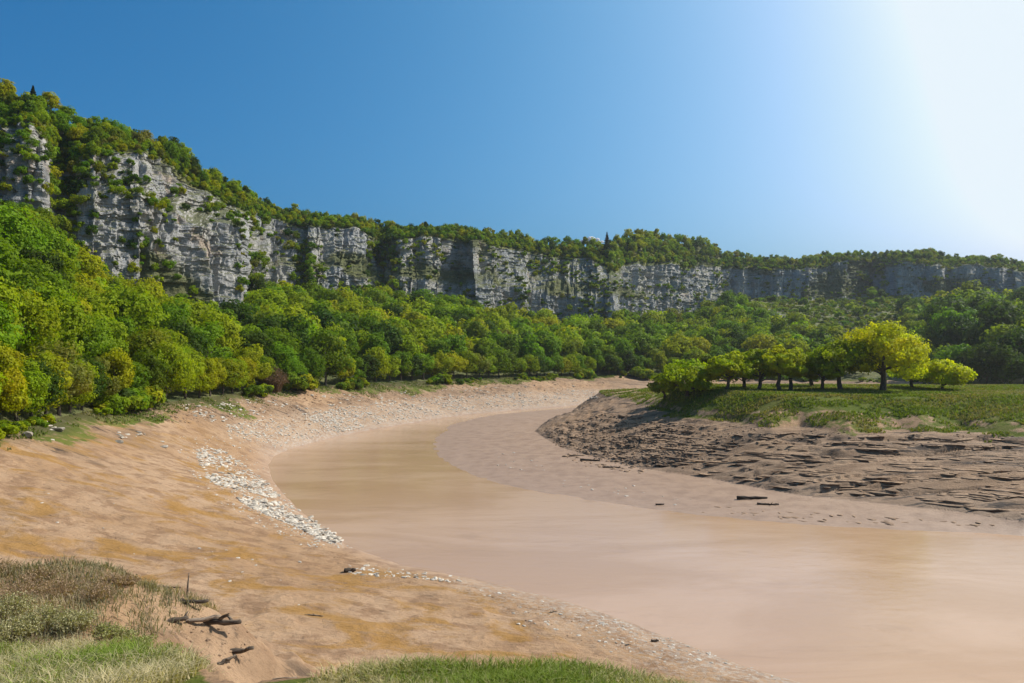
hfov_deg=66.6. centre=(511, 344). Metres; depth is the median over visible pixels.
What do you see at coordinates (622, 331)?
woodland tree
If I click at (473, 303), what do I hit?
woodland tree
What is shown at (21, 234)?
woodland tree
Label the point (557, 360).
woodland tree
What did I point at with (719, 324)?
woodland tree
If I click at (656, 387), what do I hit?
oak tree
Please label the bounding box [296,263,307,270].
cliff shrub
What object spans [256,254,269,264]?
cliff shrub
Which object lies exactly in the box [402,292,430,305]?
woodland tree
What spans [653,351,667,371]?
woodland tree
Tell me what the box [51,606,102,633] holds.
sea purslane bush
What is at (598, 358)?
woodland tree
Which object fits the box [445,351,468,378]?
woodland tree
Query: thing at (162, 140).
woodland tree
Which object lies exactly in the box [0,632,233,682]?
grass
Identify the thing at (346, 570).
driftwood log
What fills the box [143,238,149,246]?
cliff shrub
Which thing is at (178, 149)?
woodland tree
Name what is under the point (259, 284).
woodland tree
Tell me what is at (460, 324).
woodland tree
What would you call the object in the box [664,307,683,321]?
woodland tree
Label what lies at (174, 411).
verge grass
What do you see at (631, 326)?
woodland tree
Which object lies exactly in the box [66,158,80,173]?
cliff shrub
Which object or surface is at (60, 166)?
cliff shrub
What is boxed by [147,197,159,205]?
cliff shrub
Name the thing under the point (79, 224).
cliff shrub
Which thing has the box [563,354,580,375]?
woodland tree
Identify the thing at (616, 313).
woodland tree
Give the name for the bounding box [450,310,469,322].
woodland tree
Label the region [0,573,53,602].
dead heath bush
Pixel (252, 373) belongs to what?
woodland tree
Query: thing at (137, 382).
woodland tree
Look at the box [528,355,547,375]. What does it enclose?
woodland tree
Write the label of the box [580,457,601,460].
driftwood log
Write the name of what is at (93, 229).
cliff shrub
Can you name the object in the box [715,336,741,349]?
woodland tree
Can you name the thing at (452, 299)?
woodland tree
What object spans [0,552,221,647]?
grass
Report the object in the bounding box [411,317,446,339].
woodland tree
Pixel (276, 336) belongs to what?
woodland tree
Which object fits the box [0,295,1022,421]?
wooded slope terrain
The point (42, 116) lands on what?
woodland tree
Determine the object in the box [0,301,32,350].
woodland tree
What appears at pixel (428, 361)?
woodland tree
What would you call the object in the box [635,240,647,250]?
woodland tree
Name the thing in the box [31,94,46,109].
woodland tree
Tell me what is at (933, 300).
woodland tree
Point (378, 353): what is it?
woodland tree
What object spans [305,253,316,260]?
cliff shrub
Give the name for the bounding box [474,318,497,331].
woodland tree
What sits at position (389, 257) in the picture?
cliff shrub
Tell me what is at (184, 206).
cliff shrub
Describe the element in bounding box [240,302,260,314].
woodland tree
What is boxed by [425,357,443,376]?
woodland tree
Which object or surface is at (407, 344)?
woodland tree
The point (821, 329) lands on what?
woodland tree
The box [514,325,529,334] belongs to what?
woodland tree
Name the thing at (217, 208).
cliff shrub
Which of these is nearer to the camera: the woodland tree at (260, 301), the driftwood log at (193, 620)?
the driftwood log at (193, 620)
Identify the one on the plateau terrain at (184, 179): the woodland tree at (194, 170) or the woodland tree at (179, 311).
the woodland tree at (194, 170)
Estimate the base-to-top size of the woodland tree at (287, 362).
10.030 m
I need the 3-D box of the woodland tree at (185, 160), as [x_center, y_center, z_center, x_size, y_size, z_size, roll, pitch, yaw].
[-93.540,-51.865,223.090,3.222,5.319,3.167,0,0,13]
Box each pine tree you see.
[29,85,36,94]
[601,232,611,249]
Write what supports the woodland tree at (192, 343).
on the wooded slope terrain at (176, 395)
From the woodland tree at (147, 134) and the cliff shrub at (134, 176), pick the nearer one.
the cliff shrub at (134, 176)
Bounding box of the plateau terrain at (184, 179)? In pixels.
[0,107,1022,274]
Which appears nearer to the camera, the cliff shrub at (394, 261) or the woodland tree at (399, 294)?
the woodland tree at (399, 294)
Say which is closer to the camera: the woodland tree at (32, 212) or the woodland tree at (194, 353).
the woodland tree at (194, 353)
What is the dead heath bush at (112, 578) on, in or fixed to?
on the river bank
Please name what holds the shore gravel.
on the river bank
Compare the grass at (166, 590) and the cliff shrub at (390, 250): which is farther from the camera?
the cliff shrub at (390, 250)
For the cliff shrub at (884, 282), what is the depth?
474.72 m
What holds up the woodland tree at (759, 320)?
on the wooded slope terrain at (176, 395)
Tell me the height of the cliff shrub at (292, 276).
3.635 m
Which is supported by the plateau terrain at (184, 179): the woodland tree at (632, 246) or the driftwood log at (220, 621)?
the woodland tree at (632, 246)
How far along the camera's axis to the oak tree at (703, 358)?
131.75 m
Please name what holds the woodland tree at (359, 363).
on the wooded slope terrain at (176, 395)
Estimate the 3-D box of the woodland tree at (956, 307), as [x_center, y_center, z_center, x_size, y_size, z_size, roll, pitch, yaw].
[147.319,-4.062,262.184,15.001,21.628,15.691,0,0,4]
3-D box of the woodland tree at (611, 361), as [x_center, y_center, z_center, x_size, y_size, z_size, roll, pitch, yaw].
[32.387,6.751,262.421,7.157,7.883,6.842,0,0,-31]
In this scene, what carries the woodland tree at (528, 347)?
on the wooded slope terrain at (176, 395)
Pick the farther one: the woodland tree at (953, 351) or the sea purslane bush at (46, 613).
the woodland tree at (953, 351)
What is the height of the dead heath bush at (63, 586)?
0.687 m
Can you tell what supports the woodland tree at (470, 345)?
on the wooded slope terrain at (176, 395)
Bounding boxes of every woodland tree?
[0,78,17,100]
[0,102,9,111]
[0,199,61,261]
[0,201,19,217]
[0,236,20,274]
[0,240,52,325]
[0,276,26,344]
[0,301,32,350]
[0,341,31,414]
[0,357,51,421]
[0,372,12,394]
[2,256,82,304]
[5,285,65,360]
[6,94,21,105]
[9,100,24,114]
[16,206,38,221]
[17,202,33,210]
[18,246,72,287]
[18,280,95,357]
[22,100,36,113]
[23,350,74,414]
[27,357,68,416]
[30,219,59,243]
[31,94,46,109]
[31,249,78,285]
[31,340,94,415]
[33,205,57,224]
[34,109,50,123]
[36,226,83,277]
[41,91,61,109]
[48,114,57,124]
[49,109,71,132]
[56,104,78,122]
[63,289,92,314]
[63,360,99,412]
[65,126,84,140]
[67,239,113,284]
[67,282,118,320]
[70,311,113,362]
[72,116,88,127]
[74,272,109,312]
[74,355,111,410]
[77,317,117,359]
[85,356,123,399]
[88,126,104,137]
[88,310,136,357]
[95,347,135,389]
[99,282,170,333]
[100,121,117,132]
[102,273,127,294]
[105,126,126,139]
[107,315,139,343]
[108,120,130,133]
[113,361,151,390]
[118,143,127,151]
[120,275,168,305]
[121,326,172,376]
[123,130,132,140]
[129,131,144,144]
[132,348,172,388]
[138,129,155,142]
[138,340,197,397]
[148,298,199,334]
[151,326,193,387]
[154,295,219,326]
[157,316,214,358]
[158,135,168,149]
[160,293,195,303]
[162,140,179,159]
[169,346,206,398]
[171,142,182,158]
[178,141,189,154]
[181,154,189,167]
[188,156,201,170]
[188,321,234,362]
[189,167,200,176]
[190,357,219,397]
[196,170,208,183]
[200,307,245,357]
[204,357,227,395]
[207,305,237,322]
[209,169,222,183]
[211,357,244,393]
[216,298,254,328]
[223,178,240,192]
[226,357,249,392]
[233,329,275,379]
[235,343,273,384]
[237,356,258,391]
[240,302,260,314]
[240,323,261,346]
[243,288,288,309]
[247,273,265,291]
[248,297,280,311]
[250,309,277,321]
[251,313,286,329]
[255,355,276,382]
[259,318,281,330]
[262,325,301,361]
[264,280,279,287]
[269,341,300,375]
[278,314,313,352]
[282,283,310,294]
[282,309,321,329]
[283,294,313,311]
[285,289,312,304]
[292,355,308,373]
[296,347,326,378]
[301,279,323,298]
[302,328,354,385]
[303,298,340,316]
[307,307,340,329]
[314,288,347,304]
[323,321,343,333]
[332,299,364,319]
[332,310,359,326]
[332,354,355,381]
[334,287,369,305]
[334,328,359,357]
[349,355,370,377]
[350,315,379,331]
[352,330,377,356]
[353,354,382,377]
[359,309,391,327]
[360,319,404,353]
[362,287,391,306]
[362,303,382,310]
[362,332,389,355]
[363,306,395,322]
[363,346,391,381]
[375,285,394,297]
[377,322,427,352]
[381,301,406,317]
[383,355,400,380]
[388,334,422,357]
[389,301,413,311]
[390,290,411,299]
[390,350,412,380]
[400,310,430,324]
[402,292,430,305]
[407,355,423,379]
[409,296,434,313]
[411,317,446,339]
[413,288,436,307]
[413,352,435,379]
[414,328,436,354]
[423,338,451,373]
[424,304,453,321]
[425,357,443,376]
[432,350,455,373]
[433,299,453,307]
[437,333,469,373]
[438,294,461,309]
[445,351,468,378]
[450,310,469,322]
[450,337,476,371]
[451,305,479,319]
[455,317,489,332]
[458,350,479,377]
[461,319,490,340]
[464,299,484,309]
[472,353,491,377]
[473,337,494,371]
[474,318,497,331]
[480,354,498,377]
[483,307,495,316]
[484,312,513,330]
[485,339,511,360]
[486,349,511,376]
[495,306,506,317]
[496,328,512,334]
[496,334,521,357]
[500,352,519,376]
[502,313,517,321]
[503,302,518,315]
[508,321,533,331]
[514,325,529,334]
[514,358,527,373]
[517,334,544,357]
[521,354,540,376]
[523,316,538,325]
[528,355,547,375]
[530,309,558,322]
[531,316,559,327]
[533,329,562,359]
[534,356,555,375]
[549,322,561,332]
[549,352,564,372]
[553,358,571,375]
[554,326,586,353]
[558,336,583,357]
[560,319,587,331]
[562,316,587,326]
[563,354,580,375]
[571,313,589,323]
[574,354,585,368]
[577,327,600,341]
[577,334,603,357]
[583,355,596,369]
[585,319,616,335]
[591,350,605,374]
[599,333,625,347]
[600,344,619,356]
[602,317,626,337]
[602,354,620,374]
[607,310,628,321]
[611,339,634,357]
[612,234,621,244]
[612,324,630,339]
[612,357,624,374]
[616,327,652,355]
[620,350,636,374]
[621,322,644,334]
[627,242,636,250]
[627,315,641,322]
[632,334,665,355]
[633,228,644,237]
[633,354,646,368]
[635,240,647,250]
[639,309,666,328]
[639,347,660,359]
[641,320,657,335]
[643,358,655,370]
[645,322,663,333]
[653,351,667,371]
[657,330,694,359]
[663,312,677,326]
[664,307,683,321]
[666,357,680,364]
[668,321,685,328]
[678,312,694,322]
[680,346,709,359]
[681,328,697,337]
[689,336,711,359]
[692,327,724,353]
[694,305,713,321]
[696,300,714,312]
[708,344,733,356]
[709,314,721,327]
[713,319,740,330]
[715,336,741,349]
[717,290,736,305]
[717,305,730,317]
[718,328,729,337]
[719,321,743,332]
[722,327,753,348]
[725,306,751,319]
[733,348,747,354]
[735,295,750,306]
[740,321,769,336]
[741,332,776,355]
[744,316,772,329]
[746,300,770,313]
[747,328,766,336]
[751,307,770,321]
[767,309,779,318]
[770,318,789,335]
[772,328,801,337]
[777,332,789,342]
[782,312,806,324]
[782,323,810,335]
[784,337,808,353]
[806,328,819,338]
[816,326,827,333]
[825,325,846,337]
[868,290,878,297]
[893,295,912,313]
[898,313,917,328]
[899,303,920,315]
[901,319,921,335]
[902,297,923,310]
[908,312,921,322]
[908,320,925,332]
[911,325,937,348]
[915,305,930,325]
[922,297,968,345]
[924,301,976,348]
[926,295,953,306]
[929,306,984,344]
[930,287,960,299]
[932,343,948,358]
[934,343,971,363]
[936,313,978,349]
[944,294,981,307]
[950,346,989,380]
[952,279,982,297]
[955,287,998,305]
[962,297,1023,348]
[963,341,1008,383]
[964,292,997,318]
[977,323,1022,376]
[984,321,1017,340]
[986,344,1023,383]
[994,326,1023,383]
[1001,287,1023,301]
[1012,298,1023,309]
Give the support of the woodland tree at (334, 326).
on the wooded slope terrain at (176, 395)
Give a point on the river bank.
(168, 517)
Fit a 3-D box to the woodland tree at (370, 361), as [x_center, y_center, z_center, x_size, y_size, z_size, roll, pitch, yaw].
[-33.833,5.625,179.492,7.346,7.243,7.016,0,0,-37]
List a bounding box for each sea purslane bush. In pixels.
[0,589,37,619]
[0,611,45,642]
[14,600,74,630]
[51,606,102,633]
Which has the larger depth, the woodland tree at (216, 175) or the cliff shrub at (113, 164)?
the woodland tree at (216, 175)
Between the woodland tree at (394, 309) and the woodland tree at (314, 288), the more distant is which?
the woodland tree at (314, 288)
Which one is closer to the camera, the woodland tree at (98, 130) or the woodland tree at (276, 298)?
the woodland tree at (98, 130)
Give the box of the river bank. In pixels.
[0,375,1023,682]
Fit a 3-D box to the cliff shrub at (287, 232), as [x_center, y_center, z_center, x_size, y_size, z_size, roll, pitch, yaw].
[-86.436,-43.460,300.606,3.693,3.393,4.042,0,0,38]
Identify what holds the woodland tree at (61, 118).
on the plateau terrain at (184, 179)
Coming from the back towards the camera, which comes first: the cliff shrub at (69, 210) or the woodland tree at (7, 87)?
the woodland tree at (7, 87)
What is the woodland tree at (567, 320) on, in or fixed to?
on the wooded slope terrain at (176, 395)
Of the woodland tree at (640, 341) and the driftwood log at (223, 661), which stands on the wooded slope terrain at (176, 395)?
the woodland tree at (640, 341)
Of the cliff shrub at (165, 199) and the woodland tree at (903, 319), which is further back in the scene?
the woodland tree at (903, 319)
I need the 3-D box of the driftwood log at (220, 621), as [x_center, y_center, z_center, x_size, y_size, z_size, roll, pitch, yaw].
[-8.626,7.810,22.228,1.806,0.446,0.387,0,0,-3]
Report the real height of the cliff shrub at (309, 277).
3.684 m
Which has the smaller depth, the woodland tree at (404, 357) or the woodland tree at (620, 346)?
the woodland tree at (404, 357)
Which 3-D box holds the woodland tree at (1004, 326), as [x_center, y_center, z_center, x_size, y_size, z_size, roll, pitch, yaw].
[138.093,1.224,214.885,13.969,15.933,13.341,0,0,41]
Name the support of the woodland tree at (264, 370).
on the wooded slope terrain at (176, 395)
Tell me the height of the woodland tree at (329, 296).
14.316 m
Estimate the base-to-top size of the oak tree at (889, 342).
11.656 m
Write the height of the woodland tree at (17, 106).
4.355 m
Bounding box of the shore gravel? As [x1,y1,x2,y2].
[41,384,775,679]
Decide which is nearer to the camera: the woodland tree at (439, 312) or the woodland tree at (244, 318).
the woodland tree at (244, 318)
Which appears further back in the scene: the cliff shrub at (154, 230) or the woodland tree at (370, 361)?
the cliff shrub at (154, 230)
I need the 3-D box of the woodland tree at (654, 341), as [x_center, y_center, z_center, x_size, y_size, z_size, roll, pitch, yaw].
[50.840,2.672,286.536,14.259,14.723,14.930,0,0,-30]
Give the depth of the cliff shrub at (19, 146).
170.52 m
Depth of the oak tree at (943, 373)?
117.92 m
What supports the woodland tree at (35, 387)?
on the wooded slope terrain at (176, 395)
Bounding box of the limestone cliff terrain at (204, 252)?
[0,122,1023,321]
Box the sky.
[0,0,1023,261]
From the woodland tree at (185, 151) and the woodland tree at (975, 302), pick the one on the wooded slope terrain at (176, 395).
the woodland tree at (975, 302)
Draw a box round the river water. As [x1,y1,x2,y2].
[269,405,1023,682]
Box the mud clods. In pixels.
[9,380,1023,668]
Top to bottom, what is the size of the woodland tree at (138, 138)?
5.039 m
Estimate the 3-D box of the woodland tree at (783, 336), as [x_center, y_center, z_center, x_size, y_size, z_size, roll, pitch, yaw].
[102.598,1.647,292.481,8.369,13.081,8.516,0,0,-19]
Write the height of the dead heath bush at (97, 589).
0.620 m
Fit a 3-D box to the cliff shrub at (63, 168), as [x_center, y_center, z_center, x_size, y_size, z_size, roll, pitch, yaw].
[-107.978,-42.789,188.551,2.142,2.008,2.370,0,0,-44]
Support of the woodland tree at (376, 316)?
on the wooded slope terrain at (176, 395)
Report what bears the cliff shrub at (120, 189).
on the limestone cliff terrain at (204, 252)
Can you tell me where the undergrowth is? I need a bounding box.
[0,366,972,439]
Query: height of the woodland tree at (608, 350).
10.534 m
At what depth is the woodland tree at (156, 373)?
107.74 m
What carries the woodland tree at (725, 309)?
on the wooded slope terrain at (176, 395)
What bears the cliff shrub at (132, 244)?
on the limestone cliff terrain at (204, 252)
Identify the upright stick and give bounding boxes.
[186,573,188,597]
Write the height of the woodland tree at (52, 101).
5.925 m
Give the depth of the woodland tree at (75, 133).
192.38 m
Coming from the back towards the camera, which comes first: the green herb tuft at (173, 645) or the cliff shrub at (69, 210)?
the cliff shrub at (69, 210)
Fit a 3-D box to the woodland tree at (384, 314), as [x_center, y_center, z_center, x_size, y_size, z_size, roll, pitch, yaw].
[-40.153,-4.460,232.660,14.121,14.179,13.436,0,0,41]
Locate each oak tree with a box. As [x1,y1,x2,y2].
[647,372,677,398]
[656,358,719,396]
[696,355,724,381]
[702,350,755,388]
[724,352,762,386]
[742,348,781,388]
[755,344,799,389]
[782,347,813,389]
[802,338,882,389]
[805,349,813,385]
[805,355,837,388]
[835,320,931,390]
[887,359,929,386]
[914,358,977,388]
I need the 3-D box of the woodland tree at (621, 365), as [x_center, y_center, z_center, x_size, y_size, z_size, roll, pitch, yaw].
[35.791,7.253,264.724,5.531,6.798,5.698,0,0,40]
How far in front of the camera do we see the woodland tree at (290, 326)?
167.22 m
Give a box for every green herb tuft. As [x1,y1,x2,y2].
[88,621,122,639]
[105,624,140,643]
[129,633,156,645]
[159,640,185,652]
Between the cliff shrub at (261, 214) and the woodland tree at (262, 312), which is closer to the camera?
the woodland tree at (262, 312)
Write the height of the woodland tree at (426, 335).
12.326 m
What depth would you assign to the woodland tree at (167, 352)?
111.52 m
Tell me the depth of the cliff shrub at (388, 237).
330.61 m
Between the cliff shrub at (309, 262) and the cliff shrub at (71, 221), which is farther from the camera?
the cliff shrub at (309, 262)
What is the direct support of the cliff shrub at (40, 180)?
on the limestone cliff terrain at (204, 252)
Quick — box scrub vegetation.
[0,130,1023,367]
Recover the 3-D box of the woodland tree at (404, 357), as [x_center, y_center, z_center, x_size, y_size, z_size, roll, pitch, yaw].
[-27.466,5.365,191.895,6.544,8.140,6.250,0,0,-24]
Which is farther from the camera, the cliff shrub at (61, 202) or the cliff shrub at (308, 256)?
the cliff shrub at (308, 256)
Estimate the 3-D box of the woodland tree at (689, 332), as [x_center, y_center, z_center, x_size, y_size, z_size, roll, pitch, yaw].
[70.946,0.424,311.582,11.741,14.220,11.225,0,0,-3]
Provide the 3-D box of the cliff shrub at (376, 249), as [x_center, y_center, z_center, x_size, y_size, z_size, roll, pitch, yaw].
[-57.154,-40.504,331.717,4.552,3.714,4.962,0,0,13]
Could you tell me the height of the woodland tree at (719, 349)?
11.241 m
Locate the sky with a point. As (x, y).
(795, 129)
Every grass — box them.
[0,375,615,449]
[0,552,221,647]
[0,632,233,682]
[304,651,700,682]
[599,383,1023,442]
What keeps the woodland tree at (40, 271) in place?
on the wooded slope terrain at (176, 395)
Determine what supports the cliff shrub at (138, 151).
on the limestone cliff terrain at (204, 252)
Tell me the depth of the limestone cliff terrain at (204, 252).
315.16 m
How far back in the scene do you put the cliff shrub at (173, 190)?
203.31 m
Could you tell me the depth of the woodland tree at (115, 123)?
204.28 m
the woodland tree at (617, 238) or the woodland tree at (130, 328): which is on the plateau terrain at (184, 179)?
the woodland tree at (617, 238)
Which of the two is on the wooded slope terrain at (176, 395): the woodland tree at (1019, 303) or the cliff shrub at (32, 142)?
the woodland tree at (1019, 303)
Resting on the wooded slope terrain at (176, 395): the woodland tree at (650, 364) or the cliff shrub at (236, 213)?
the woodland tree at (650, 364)
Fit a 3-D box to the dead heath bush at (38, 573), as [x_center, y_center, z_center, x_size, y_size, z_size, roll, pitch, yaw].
[-13.511,6.509,22.320,1.187,0.520,1.229,0,0,0]
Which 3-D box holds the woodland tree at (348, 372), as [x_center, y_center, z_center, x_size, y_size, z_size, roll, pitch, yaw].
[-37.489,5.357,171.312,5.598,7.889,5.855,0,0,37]
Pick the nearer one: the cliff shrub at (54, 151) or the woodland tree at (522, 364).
the cliff shrub at (54, 151)
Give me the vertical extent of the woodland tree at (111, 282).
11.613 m
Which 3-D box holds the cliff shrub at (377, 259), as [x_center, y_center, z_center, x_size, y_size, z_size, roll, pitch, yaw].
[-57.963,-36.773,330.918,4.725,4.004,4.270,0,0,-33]
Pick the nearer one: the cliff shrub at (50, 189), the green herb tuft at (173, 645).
the green herb tuft at (173, 645)
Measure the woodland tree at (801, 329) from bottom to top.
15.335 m
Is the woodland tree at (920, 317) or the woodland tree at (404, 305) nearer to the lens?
the woodland tree at (404, 305)
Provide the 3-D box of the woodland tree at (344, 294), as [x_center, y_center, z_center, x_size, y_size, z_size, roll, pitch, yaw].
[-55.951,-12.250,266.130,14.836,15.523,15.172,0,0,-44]
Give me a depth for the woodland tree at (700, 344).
281.22 m
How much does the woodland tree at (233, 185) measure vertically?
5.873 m
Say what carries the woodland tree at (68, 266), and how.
on the wooded slope terrain at (176, 395)
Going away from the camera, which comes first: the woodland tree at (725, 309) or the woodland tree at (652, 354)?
the woodland tree at (652, 354)
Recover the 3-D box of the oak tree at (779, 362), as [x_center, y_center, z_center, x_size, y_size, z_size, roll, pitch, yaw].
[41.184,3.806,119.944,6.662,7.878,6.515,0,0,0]
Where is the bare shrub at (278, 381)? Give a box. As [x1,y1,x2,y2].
[257,364,288,391]
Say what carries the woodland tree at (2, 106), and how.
on the plateau terrain at (184, 179)
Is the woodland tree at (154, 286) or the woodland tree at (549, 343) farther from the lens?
the woodland tree at (549, 343)
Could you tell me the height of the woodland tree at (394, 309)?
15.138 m
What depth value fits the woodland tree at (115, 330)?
111.58 m
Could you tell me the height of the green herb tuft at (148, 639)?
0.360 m
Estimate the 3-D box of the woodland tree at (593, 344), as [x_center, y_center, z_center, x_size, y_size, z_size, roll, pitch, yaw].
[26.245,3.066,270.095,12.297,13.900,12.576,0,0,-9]
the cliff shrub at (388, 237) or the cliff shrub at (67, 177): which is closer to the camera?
the cliff shrub at (67, 177)
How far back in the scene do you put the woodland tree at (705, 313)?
379.07 m
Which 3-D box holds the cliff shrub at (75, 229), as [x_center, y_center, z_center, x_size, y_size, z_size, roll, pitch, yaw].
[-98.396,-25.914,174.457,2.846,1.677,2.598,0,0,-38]
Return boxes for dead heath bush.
[0,557,25,575]
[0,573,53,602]
[14,564,64,582]
[34,573,88,598]
[74,578,117,603]
[93,573,131,588]
[114,572,141,586]
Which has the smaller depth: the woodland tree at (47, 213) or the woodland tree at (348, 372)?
the woodland tree at (47, 213)
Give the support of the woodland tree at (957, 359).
on the wooded slope terrain at (176, 395)
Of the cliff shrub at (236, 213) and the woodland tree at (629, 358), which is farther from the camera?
the woodland tree at (629, 358)
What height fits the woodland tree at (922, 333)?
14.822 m
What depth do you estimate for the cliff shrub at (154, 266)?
187.48 m
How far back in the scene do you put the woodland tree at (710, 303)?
392.63 m
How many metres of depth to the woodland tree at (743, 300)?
397.54 m
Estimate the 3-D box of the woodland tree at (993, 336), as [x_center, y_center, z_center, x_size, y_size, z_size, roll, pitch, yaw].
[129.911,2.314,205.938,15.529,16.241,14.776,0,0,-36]
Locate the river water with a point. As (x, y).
(800, 603)
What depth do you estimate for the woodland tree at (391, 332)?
198.22 m
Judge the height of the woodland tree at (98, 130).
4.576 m
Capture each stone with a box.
[22,431,32,437]
[50,427,64,431]
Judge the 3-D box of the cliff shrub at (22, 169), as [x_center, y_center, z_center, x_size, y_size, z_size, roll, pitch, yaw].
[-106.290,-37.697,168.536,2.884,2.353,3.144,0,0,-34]
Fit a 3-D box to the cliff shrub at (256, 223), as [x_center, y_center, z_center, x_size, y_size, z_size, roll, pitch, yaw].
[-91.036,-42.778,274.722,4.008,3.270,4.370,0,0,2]
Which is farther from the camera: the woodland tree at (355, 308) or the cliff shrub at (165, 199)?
the woodland tree at (355, 308)
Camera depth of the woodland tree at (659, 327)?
334.42 m
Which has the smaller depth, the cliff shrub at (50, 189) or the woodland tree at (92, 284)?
the woodland tree at (92, 284)
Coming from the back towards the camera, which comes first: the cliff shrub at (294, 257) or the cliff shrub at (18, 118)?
the cliff shrub at (294, 257)
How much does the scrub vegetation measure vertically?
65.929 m
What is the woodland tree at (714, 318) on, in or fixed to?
on the wooded slope terrain at (176, 395)
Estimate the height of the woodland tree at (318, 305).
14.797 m
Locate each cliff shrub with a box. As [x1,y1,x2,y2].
[0,117,7,126]
[0,133,15,143]
[0,181,12,190]
[9,146,23,153]
[12,165,26,175]
[13,129,29,139]
[14,116,22,121]
[16,143,28,149]
[18,121,33,127]
[19,149,39,160]
[22,174,34,183]
[23,196,34,201]
[24,137,38,146]
[25,127,31,134]
[35,178,43,183]
[40,155,48,160]
[42,182,54,194]
[43,143,53,151]
[43,150,51,157]
[50,165,62,183]
[50,175,60,192]
[50,196,72,210]
[51,163,65,170]
[52,147,57,157]
[53,186,60,194]
[54,214,72,230]
[55,155,69,163]
[59,185,71,194]
[61,164,67,171]
[62,174,75,181]
[63,175,86,193]
[63,206,77,215]
[65,226,79,231]
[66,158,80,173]
[66,218,76,224]
[68,233,76,240]
[69,148,81,159]
[69,194,91,204]
[70,210,82,215]
[72,166,89,173]
[75,221,84,227]
[79,161,89,166]
[81,171,92,178]
[82,154,89,159]
[84,225,97,234]
[89,147,100,155]
[89,209,98,217]
[90,181,98,186]
[92,161,106,173]
[100,147,113,155]
[101,172,116,178]
[106,179,122,185]
[107,161,117,169]
[107,184,125,193]
[111,156,120,162]
[119,236,125,242]
[121,176,131,185]
[125,193,133,198]
[126,158,134,164]
[126,239,137,248]
[127,261,140,272]
[128,173,140,181]
[132,185,143,192]
[133,148,142,154]
[142,175,151,181]
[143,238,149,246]
[144,190,155,199]
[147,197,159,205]
[151,226,157,232]
[151,262,158,268]
[154,200,166,209]
[154,237,161,244]
[160,197,170,204]
[162,259,176,267]
[165,203,173,210]
[170,186,178,193]
[179,186,186,193]
[181,203,190,210]
[188,285,198,293]
[211,205,220,210]
[214,201,224,207]
[225,212,234,219]
[227,197,235,203]
[232,218,245,226]
[233,210,239,216]
[233,262,241,268]
[235,284,244,291]
[237,276,244,282]
[239,227,247,232]
[242,277,250,284]
[248,273,259,281]
[249,215,255,222]
[249,251,257,258]
[250,259,259,266]
[253,219,259,227]
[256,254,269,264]
[257,210,265,217]
[261,213,270,223]
[283,228,293,234]
[285,240,294,247]
[289,271,297,280]
[291,254,298,260]
[292,231,299,237]
[292,243,300,249]
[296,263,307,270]
[304,266,315,274]
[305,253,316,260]
[305,258,316,266]
[305,275,317,283]
[307,241,315,247]
[367,241,374,248]
[371,245,381,253]
[373,255,381,262]
[385,233,396,241]
[386,254,395,259]
[387,279,399,287]
[388,246,396,253]
[390,258,398,265]
[879,280,889,286]
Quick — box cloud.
[580,236,603,242]
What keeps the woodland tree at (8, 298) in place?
on the wooded slope terrain at (176, 395)
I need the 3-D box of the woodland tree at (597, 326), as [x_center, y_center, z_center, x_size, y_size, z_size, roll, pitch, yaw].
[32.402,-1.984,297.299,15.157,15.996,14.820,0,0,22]
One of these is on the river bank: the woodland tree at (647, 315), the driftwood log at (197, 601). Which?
the driftwood log at (197, 601)
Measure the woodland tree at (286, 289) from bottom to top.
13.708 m
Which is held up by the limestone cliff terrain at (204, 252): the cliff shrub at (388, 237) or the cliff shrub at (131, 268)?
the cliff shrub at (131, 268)
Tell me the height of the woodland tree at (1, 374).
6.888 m
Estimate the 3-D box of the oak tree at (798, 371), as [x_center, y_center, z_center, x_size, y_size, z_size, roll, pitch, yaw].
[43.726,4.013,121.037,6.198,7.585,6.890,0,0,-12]
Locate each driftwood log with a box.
[163,611,188,622]
[179,598,208,603]
[185,615,219,622]
[201,613,241,625]
[217,654,235,664]
[230,646,253,653]
[272,677,296,679]
[343,567,355,572]
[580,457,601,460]
[737,496,767,498]
[757,502,778,504]
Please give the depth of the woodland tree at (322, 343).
164.66 m
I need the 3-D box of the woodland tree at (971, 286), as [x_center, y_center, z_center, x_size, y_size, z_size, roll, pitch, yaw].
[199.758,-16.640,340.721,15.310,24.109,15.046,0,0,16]
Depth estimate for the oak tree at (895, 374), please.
125.84 m
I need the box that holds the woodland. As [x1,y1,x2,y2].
[0,90,1023,375]
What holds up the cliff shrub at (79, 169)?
on the limestone cliff terrain at (204, 252)
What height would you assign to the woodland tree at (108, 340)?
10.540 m
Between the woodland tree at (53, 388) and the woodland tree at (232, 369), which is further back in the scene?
the woodland tree at (232, 369)
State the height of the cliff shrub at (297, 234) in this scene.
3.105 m
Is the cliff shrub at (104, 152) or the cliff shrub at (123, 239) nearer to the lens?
the cliff shrub at (123, 239)
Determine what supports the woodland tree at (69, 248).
on the wooded slope terrain at (176, 395)
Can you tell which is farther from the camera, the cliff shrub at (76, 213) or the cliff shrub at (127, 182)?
the cliff shrub at (127, 182)
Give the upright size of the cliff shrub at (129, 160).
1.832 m
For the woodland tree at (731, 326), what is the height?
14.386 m
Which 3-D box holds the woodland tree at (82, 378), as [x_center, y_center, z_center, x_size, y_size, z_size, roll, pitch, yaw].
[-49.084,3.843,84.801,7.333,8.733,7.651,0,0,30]
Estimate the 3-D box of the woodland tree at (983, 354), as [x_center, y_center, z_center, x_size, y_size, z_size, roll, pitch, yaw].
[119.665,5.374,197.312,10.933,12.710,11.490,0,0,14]
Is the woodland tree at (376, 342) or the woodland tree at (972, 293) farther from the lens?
the woodland tree at (972, 293)
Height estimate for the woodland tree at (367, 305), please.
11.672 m
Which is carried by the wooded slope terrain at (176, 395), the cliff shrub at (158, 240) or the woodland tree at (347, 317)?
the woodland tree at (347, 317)

